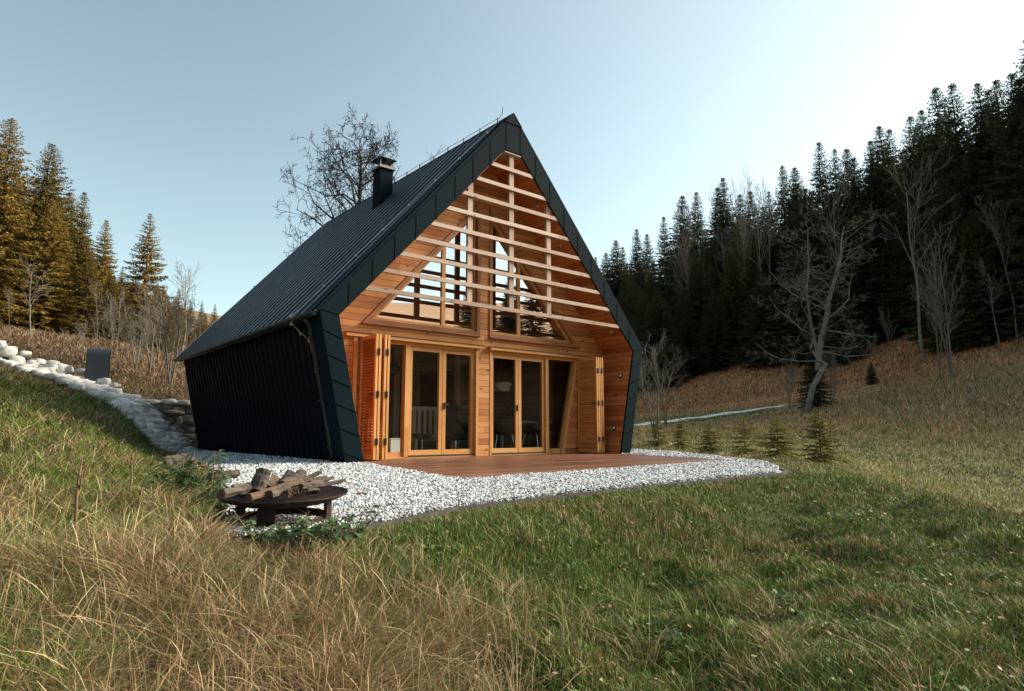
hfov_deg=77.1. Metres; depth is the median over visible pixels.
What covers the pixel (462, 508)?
garden edging
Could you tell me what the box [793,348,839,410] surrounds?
spruce tree
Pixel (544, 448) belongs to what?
glazed door
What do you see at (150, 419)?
stone wall
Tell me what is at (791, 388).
bare sapling
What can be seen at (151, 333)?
bare sapling
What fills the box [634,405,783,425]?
path
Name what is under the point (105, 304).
spruce tree
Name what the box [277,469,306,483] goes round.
log
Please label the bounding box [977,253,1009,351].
bare sapling
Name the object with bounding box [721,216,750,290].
spruce tree
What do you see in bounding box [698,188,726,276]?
spruce tree
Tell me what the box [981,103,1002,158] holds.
spruce tree
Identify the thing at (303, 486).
log
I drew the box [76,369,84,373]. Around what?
rubble stone
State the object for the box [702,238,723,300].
spruce tree
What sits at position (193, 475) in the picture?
weed
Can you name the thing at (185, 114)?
sky
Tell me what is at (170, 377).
bare sapling
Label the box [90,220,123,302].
spruce tree
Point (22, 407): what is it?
wild grass
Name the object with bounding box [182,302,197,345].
spruce tree
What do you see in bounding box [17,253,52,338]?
bare sapling
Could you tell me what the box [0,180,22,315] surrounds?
spruce tree
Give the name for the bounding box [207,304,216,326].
spruce tree
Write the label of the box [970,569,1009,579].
weed
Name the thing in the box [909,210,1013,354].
spruce tree
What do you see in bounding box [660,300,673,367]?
spruce tree
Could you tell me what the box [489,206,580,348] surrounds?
gable window
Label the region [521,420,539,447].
shell chair
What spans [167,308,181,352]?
spruce tree
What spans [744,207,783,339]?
spruce tree
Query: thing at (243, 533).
weed
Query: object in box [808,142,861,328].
spruce tree
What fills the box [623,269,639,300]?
spruce tree
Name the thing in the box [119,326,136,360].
bare sapling
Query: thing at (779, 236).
spruce tree
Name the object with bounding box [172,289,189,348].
spruce tree
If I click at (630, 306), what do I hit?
spruce tree
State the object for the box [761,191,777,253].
spruce tree
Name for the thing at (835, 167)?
spruce tree
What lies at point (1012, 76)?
spruce tree
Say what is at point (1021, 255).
spruce tree
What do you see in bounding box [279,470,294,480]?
log
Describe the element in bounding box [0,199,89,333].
spruce tree
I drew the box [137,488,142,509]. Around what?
dry stalk
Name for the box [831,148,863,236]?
spruce tree
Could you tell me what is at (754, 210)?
spruce tree
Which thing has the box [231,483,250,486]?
log
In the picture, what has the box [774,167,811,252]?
spruce tree
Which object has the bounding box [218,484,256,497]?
log
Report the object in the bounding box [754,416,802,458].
young spruce
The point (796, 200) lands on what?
spruce tree
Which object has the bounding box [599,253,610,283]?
spruce tree
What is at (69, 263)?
spruce tree
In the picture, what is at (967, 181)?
spruce tree
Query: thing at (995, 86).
spruce tree
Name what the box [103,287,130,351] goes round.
bare sapling
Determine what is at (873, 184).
spruce tree
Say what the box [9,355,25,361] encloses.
boulder
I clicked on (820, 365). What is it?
bare tree
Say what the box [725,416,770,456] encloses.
young spruce
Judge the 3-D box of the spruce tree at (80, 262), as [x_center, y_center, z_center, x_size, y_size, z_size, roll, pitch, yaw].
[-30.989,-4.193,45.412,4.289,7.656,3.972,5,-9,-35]
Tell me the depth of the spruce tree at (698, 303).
87.65 m
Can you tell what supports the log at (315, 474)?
on the log at (299, 473)
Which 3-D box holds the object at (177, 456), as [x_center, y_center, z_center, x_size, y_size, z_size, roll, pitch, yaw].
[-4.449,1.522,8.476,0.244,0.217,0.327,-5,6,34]
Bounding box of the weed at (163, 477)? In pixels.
[145,457,212,489]
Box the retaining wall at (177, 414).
[141,399,197,448]
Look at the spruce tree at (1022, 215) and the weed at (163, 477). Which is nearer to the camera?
the weed at (163, 477)
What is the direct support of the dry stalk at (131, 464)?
on the ground at (932, 531)
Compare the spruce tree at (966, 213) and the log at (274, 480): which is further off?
the spruce tree at (966, 213)
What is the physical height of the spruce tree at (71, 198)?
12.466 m
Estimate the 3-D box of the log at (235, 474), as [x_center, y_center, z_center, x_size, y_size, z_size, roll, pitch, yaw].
[-3.020,1.373,6.722,0.124,0.114,0.283,-5,-5,34]
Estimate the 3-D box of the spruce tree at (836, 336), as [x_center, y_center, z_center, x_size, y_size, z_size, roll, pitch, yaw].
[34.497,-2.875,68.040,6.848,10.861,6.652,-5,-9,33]
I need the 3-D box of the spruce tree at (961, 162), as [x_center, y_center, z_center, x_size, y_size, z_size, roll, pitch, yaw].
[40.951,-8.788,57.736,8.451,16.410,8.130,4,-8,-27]
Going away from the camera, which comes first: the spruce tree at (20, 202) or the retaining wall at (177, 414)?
the retaining wall at (177, 414)
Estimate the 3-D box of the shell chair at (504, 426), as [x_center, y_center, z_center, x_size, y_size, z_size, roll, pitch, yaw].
[-0.190,2.061,14.682,0.605,0.782,0.552,1,-8,-9]
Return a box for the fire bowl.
[217,485,347,541]
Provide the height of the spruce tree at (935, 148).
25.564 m
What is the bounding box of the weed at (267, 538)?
[241,512,329,553]
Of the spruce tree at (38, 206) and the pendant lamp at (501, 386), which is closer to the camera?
the pendant lamp at (501, 386)
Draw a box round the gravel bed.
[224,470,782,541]
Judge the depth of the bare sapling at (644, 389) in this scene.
25.19 m
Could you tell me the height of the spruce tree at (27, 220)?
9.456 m
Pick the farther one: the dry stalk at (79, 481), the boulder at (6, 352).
the boulder at (6, 352)
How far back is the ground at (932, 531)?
5.38 m
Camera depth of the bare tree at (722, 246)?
96.59 m
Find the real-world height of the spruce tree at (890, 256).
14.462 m
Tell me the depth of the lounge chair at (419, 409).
14.10 m
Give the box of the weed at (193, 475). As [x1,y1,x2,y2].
[144,450,231,499]
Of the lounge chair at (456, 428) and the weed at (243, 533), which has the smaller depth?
the weed at (243, 533)
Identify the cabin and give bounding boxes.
[173,108,642,462]
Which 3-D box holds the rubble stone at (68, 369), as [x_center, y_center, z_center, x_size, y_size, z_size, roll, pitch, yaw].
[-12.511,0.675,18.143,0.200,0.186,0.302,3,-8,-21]
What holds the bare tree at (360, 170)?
on the ground at (932, 531)
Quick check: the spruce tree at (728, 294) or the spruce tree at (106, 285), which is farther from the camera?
the spruce tree at (728, 294)
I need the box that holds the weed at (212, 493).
[175,479,229,512]
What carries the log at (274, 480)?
in the fire bowl
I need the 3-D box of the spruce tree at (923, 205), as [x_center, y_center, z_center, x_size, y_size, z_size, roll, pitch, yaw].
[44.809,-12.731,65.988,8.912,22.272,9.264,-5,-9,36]
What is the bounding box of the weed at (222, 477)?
[197,470,234,486]
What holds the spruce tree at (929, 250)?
on the ground at (932, 531)
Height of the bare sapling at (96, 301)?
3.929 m
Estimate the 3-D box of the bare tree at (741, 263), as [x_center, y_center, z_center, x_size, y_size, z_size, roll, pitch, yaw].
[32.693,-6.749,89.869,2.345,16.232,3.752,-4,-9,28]
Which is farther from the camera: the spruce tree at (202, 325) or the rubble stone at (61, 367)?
the spruce tree at (202, 325)
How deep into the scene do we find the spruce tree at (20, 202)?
57.86 m
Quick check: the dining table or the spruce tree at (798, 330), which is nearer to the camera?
the dining table
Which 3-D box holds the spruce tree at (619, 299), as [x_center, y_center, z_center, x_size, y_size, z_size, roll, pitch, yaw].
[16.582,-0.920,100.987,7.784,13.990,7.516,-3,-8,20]
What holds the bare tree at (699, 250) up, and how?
on the ground at (932, 531)
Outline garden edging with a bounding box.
[339,467,787,532]
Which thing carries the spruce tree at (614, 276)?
on the ground at (932, 531)
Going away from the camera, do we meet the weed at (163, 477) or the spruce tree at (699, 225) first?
the weed at (163, 477)
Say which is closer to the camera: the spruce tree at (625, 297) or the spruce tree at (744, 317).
the spruce tree at (744, 317)
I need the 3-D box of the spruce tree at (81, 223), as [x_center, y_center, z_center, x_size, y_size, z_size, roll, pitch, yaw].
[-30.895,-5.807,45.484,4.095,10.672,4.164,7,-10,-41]
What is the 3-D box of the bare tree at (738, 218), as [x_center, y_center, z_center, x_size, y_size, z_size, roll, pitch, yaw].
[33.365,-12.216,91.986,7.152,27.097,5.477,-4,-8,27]
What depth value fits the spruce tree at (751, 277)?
84.59 m
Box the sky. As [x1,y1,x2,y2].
[0,0,1023,315]
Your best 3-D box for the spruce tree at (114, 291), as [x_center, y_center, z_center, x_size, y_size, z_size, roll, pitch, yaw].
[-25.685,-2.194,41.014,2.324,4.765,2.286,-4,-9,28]
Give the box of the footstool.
[411,433,432,449]
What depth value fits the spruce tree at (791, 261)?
77.94 m
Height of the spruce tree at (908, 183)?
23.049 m
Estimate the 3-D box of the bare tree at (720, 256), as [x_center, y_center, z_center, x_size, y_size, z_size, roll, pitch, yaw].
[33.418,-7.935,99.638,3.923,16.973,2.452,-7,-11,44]
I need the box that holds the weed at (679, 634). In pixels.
[635,620,683,647]
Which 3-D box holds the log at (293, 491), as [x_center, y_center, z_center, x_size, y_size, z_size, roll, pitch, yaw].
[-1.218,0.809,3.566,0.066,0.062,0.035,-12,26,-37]
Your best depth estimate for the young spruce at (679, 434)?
17.23 m
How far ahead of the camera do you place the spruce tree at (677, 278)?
105.51 m
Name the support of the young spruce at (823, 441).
on the ground at (932, 531)
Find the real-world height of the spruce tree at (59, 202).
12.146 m
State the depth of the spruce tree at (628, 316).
83.21 m
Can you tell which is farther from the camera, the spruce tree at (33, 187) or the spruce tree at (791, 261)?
the spruce tree at (791, 261)
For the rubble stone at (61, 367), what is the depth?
18.36 m
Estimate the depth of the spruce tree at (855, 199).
76.01 m
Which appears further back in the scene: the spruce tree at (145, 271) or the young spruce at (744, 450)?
the spruce tree at (145, 271)
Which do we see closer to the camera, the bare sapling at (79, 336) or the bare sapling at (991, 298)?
the bare sapling at (79, 336)
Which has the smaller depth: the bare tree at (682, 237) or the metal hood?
the metal hood
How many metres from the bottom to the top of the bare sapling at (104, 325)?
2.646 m
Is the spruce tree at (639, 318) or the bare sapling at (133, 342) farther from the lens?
the spruce tree at (639, 318)
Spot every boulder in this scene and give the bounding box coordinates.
[0,340,7,346]
[0,346,17,358]
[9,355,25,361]
[26,359,39,365]
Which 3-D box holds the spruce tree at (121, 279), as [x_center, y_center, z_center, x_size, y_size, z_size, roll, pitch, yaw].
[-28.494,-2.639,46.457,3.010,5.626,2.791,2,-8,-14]
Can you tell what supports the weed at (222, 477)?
on the ground at (932, 531)
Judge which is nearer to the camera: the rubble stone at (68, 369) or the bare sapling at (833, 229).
the rubble stone at (68, 369)
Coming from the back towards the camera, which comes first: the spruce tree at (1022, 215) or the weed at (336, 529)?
the spruce tree at (1022, 215)
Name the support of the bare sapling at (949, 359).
on the ground at (932, 531)
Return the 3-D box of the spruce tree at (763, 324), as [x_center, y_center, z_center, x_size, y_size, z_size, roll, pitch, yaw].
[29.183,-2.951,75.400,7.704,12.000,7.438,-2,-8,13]
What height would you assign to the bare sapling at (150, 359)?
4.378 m
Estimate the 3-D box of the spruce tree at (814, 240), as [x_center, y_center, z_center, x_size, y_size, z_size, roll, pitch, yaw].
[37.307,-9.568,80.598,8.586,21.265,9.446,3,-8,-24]
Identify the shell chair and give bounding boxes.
[493,418,515,452]
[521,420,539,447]
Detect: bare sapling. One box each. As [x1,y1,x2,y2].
[4,285,13,335]
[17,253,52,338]
[60,326,69,347]
[73,320,90,347]
[88,310,100,348]
[89,278,103,338]
[95,302,124,348]
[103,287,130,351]
[113,301,161,364]
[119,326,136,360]
[129,276,173,373]
[132,278,220,384]
[132,317,156,361]
[140,280,179,363]
[142,305,164,372]
[153,298,187,364]
[167,261,201,350]
[169,298,213,352]
[637,332,688,436]
[641,340,692,427]
[733,168,795,316]
[775,354,802,408]
[800,155,868,343]
[824,351,844,403]
[867,146,962,363]
[877,306,895,381]
[907,221,966,378]
[911,271,958,381]
[975,192,1020,342]
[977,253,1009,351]
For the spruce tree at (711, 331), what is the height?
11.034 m
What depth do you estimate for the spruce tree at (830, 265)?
76.25 m
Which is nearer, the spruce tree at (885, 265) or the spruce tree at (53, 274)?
the spruce tree at (53, 274)
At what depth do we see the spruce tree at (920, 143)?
69.75 m
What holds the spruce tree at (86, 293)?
on the ground at (932, 531)
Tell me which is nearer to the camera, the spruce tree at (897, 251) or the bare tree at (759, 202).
the spruce tree at (897, 251)
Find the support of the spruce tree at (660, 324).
on the ground at (932, 531)
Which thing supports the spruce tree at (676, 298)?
on the ground at (932, 531)
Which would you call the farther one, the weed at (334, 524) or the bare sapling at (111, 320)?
the bare sapling at (111, 320)
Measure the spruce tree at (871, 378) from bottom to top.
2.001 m
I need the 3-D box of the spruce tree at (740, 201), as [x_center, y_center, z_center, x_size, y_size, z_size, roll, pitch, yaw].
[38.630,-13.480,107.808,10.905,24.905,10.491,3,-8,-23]
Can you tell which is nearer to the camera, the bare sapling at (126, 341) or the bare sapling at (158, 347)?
the bare sapling at (126, 341)
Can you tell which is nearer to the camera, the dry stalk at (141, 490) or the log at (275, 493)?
the log at (275, 493)
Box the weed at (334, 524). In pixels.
[233,504,382,556]
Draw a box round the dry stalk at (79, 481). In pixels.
[70,454,88,544]
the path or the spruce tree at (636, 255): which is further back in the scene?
the spruce tree at (636, 255)
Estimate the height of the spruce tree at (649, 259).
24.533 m
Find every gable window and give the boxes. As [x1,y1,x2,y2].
[361,203,481,336]
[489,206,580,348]
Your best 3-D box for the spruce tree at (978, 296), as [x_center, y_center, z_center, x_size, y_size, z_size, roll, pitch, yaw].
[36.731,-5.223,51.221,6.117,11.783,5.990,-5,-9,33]
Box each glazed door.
[367,341,478,458]
[489,351,576,455]
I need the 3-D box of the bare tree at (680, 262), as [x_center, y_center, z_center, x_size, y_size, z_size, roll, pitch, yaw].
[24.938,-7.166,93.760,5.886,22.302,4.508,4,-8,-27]
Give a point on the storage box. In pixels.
(393, 444)
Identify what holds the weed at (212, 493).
on the ground at (932, 531)
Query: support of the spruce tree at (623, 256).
on the ground at (932, 531)
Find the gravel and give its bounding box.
[176,448,778,536]
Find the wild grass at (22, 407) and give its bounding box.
[0,339,549,690]
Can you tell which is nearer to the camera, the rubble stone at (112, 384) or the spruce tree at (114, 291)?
the rubble stone at (112, 384)
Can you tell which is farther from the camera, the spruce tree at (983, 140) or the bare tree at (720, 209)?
the bare tree at (720, 209)
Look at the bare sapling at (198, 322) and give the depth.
30.72 m
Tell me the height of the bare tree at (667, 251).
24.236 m
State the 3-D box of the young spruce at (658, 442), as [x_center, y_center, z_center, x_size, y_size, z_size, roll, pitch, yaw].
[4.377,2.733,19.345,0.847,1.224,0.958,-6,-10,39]
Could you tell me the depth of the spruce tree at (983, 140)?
57.19 m
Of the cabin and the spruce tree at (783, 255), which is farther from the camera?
the spruce tree at (783, 255)
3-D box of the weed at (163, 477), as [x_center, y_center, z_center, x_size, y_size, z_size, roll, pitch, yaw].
[-2.811,1.107,5.401,0.526,0.336,0.459,-5,-9,33]
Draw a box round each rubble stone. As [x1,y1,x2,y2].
[20,350,31,355]
[33,358,45,364]
[45,360,59,366]
[47,364,58,369]
[55,364,68,372]
[64,366,73,371]
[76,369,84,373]
[97,378,110,383]
[109,382,117,386]
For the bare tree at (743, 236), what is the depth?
90.46 m
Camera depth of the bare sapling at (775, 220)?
85.06 m
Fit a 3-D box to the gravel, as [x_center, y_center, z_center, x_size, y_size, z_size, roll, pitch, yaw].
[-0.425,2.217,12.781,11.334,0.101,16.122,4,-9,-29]
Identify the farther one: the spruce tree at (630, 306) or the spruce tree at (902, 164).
the spruce tree at (630, 306)
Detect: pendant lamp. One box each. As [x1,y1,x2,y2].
[390,349,399,375]
[493,359,511,391]
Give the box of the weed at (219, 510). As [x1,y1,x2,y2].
[176,500,252,531]
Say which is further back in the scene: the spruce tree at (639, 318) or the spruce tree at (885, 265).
the spruce tree at (639, 318)
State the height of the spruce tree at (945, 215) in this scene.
15.176 m
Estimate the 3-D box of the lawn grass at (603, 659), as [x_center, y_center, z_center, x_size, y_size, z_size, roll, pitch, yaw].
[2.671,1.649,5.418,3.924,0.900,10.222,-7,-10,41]
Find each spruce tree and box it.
[0,118,54,327]
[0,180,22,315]
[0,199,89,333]
[7,217,67,328]
[9,143,96,331]
[11,189,28,244]
[15,195,35,275]
[24,183,40,209]
[46,182,70,226]
[54,250,108,338]
[60,191,92,257]
[60,218,83,324]
[62,192,101,328]
[64,236,104,330]
[66,234,98,324]
[84,273,117,337]
[88,280,123,332]
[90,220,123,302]
[92,275,126,341]
[109,214,178,347]
[114,291,138,344]
[115,272,131,334]
[117,266,132,314]
[149,300,174,352]
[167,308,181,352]
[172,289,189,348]
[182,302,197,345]
[197,302,206,336]
[201,313,208,332]
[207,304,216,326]
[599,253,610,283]
[604,240,625,300]
[614,272,622,298]
[617,296,625,313]
[618,247,628,282]
[619,264,638,316]
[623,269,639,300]
[623,294,637,334]
[624,229,649,296]
[627,315,652,391]
[630,262,650,312]
[630,287,652,363]
[638,289,695,389]
[641,234,657,289]
[642,261,671,333]
[648,216,673,312]
[658,195,696,308]
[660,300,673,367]
[663,238,693,319]
[666,256,701,345]
[669,246,702,349]
[669,311,706,378]
[671,254,731,368]
[686,192,709,281]
[688,289,742,372]
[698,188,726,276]
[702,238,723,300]
[704,177,740,287]
[707,253,755,365]
[719,231,748,328]
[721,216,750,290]
[721,280,751,362]
[730,194,747,228]
[730,215,752,301]
[731,271,798,368]
[737,234,777,331]
[742,191,773,266]
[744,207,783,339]
[755,221,800,350]
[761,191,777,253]
[769,232,853,363]
[770,166,792,268]
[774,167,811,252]
[774,188,829,292]
[774,211,796,291]
[774,245,802,350]
[781,260,831,366]
[786,185,801,220]
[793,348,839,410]
[805,268,875,366]
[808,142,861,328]
[815,204,860,324]
[826,148,849,223]
[827,157,889,338]
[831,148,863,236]
[840,208,902,348]
[852,162,886,279]
[858,141,880,214]
[861,125,902,268]
[864,361,880,384]
[869,129,907,320]
[871,210,917,337]
[873,206,915,333]
[876,116,919,314]
[880,180,921,331]
[881,126,931,319]
[889,135,994,333]
[890,109,930,316]
[892,86,957,306]
[897,83,991,316]
[900,180,1021,349]
[901,178,1010,353]
[907,120,947,304]
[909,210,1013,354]
[930,143,1018,315]
[930,161,1001,316]
[933,208,1023,353]
[952,83,1004,260]
[958,206,1020,323]
[971,78,1023,321]
[975,89,1006,158]
[979,72,1023,307]
[980,114,1023,324]
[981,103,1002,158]
[985,79,1015,129]
[987,40,1023,247]
[995,200,1023,338]
[998,146,1023,280]
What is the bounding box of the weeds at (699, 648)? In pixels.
[3,410,1023,690]
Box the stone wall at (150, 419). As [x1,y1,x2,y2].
[0,357,198,451]
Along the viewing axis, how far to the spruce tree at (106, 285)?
42.44 m
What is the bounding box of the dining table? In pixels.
[500,421,551,447]
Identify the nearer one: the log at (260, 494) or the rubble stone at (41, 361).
the log at (260, 494)
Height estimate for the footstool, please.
0.442 m
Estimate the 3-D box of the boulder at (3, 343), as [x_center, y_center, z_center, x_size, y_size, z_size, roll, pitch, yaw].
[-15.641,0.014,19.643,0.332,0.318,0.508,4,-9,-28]
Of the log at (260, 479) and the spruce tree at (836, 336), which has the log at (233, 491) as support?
the log at (260, 479)
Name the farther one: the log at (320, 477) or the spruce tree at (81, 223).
the spruce tree at (81, 223)
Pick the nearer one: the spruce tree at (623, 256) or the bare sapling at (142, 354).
the bare sapling at (142, 354)
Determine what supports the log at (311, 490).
in the fire bowl
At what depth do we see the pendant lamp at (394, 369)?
12.99 m
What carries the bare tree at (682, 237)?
on the ground at (932, 531)
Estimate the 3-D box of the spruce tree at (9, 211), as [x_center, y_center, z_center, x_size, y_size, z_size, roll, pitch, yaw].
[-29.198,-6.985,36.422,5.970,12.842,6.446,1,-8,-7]
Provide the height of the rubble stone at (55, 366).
0.185 m
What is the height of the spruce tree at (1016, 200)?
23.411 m
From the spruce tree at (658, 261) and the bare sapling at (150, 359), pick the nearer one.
the bare sapling at (150, 359)
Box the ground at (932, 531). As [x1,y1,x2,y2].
[0,309,1023,690]
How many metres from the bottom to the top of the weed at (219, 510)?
0.230 m
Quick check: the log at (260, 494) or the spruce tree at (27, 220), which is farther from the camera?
the spruce tree at (27, 220)
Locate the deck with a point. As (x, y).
(479, 466)
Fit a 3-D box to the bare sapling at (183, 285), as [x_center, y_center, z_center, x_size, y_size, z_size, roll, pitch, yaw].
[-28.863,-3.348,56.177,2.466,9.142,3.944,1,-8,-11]
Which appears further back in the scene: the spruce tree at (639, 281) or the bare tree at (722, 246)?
the spruce tree at (639, 281)
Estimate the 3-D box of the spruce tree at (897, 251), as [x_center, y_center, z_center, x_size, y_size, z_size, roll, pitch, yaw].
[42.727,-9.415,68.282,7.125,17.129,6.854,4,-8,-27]
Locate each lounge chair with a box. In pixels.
[411,406,453,449]
[443,402,468,454]
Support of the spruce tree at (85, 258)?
on the ground at (932, 531)
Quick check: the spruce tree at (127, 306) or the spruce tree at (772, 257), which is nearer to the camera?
the spruce tree at (127, 306)
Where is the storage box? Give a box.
[388,438,399,451]
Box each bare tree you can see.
[273,103,399,255]
[657,222,679,288]
[664,196,696,283]
[664,221,698,294]
[674,230,693,307]
[687,221,711,267]
[701,188,749,243]
[708,218,736,285]
[714,244,727,270]
[717,167,760,271]
[727,207,758,284]
[736,169,783,334]
[736,247,748,283]
[745,203,897,414]
[753,188,769,219]
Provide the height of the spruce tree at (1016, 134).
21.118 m
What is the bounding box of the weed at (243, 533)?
[197,520,289,544]
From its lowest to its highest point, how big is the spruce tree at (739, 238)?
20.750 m
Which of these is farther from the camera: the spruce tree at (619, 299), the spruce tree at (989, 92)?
the spruce tree at (619, 299)
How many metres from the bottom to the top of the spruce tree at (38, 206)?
13.019 m
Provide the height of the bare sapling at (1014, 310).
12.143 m
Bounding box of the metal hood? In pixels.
[84,348,110,382]
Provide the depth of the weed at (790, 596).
3.62 m
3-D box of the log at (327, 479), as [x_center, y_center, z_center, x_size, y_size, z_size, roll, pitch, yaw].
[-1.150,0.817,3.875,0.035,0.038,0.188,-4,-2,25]
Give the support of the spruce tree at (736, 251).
on the ground at (932, 531)
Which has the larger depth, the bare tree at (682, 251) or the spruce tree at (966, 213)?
the bare tree at (682, 251)
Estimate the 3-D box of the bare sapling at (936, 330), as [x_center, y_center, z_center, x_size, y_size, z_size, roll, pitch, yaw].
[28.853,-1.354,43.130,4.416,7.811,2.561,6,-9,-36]
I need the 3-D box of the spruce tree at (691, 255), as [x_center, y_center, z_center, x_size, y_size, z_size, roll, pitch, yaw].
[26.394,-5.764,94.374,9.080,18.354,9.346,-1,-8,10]
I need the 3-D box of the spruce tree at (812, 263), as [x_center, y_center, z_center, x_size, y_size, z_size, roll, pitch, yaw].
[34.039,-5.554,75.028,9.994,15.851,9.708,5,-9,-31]
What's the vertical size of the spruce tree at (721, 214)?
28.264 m
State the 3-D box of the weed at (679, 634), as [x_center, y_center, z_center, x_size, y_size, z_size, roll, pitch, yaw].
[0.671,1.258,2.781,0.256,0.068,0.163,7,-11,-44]
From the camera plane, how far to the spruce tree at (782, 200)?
95.03 m
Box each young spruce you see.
[644,416,667,446]
[667,420,691,449]
[692,423,724,452]
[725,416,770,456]
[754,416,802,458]
[796,410,848,466]
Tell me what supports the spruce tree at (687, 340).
on the ground at (932, 531)
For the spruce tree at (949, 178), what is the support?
on the ground at (932, 531)
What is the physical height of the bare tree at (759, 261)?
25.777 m
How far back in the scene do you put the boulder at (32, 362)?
18.39 m
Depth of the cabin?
13.33 m
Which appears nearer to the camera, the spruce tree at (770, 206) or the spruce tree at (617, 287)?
the spruce tree at (770, 206)
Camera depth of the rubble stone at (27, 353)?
18.99 m
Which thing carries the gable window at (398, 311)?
in the cabin
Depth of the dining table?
16.03 m
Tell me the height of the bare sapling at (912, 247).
20.012 m
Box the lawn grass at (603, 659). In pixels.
[351,463,1023,690]
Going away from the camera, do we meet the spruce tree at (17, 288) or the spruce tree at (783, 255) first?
the spruce tree at (17, 288)
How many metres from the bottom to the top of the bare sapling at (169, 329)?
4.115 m
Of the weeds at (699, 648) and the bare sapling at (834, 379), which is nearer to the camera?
the weeds at (699, 648)
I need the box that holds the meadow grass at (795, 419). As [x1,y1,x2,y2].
[0,321,1023,514]
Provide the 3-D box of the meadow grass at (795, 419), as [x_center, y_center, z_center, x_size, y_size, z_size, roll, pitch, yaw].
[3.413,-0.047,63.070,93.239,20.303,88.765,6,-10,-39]
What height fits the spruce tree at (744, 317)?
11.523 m
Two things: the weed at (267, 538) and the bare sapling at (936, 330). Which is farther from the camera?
the bare sapling at (936, 330)
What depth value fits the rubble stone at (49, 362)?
18.52 m
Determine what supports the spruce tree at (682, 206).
on the ground at (932, 531)
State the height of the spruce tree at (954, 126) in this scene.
24.545 m
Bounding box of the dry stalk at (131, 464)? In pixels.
[126,449,138,492]
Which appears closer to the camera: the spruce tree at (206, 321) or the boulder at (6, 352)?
the boulder at (6, 352)
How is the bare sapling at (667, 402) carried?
on the ground at (932, 531)
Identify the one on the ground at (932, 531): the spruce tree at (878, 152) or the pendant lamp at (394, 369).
the spruce tree at (878, 152)
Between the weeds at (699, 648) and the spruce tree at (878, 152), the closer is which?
the weeds at (699, 648)
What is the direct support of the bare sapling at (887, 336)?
on the ground at (932, 531)
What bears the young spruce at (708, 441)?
on the ground at (932, 531)
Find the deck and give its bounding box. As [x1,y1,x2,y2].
[364,453,726,477]
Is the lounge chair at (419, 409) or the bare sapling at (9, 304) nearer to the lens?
the lounge chair at (419, 409)
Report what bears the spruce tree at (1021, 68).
on the ground at (932, 531)
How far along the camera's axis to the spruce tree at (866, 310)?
70.59 m
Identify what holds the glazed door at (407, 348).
in the cabin
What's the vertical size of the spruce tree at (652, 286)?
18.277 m
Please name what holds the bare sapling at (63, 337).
on the ground at (932, 531)
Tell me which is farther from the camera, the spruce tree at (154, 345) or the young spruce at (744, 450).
the spruce tree at (154, 345)
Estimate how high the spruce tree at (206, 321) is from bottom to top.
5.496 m
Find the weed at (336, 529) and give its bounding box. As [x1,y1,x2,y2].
[291,516,360,548]
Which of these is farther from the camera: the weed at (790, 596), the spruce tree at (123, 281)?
the spruce tree at (123, 281)
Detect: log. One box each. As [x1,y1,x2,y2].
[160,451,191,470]
[184,459,211,470]
[208,470,238,479]
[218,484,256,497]
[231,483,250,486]
[246,478,304,501]
[250,468,271,490]
[267,473,280,487]
[267,485,290,498]
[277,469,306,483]
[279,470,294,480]
[286,487,299,497]
[298,478,345,490]
[303,470,321,479]
[306,487,319,494]
[309,476,333,481]
[313,475,326,479]
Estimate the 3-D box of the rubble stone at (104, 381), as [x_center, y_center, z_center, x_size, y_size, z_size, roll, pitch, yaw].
[-11.184,0.994,17.606,0.334,0.220,0.245,-1,-8,4]
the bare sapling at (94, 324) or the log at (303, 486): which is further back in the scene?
the bare sapling at (94, 324)
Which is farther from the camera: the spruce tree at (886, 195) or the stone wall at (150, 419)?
the spruce tree at (886, 195)
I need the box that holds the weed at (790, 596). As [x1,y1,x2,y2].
[767,588,801,606]

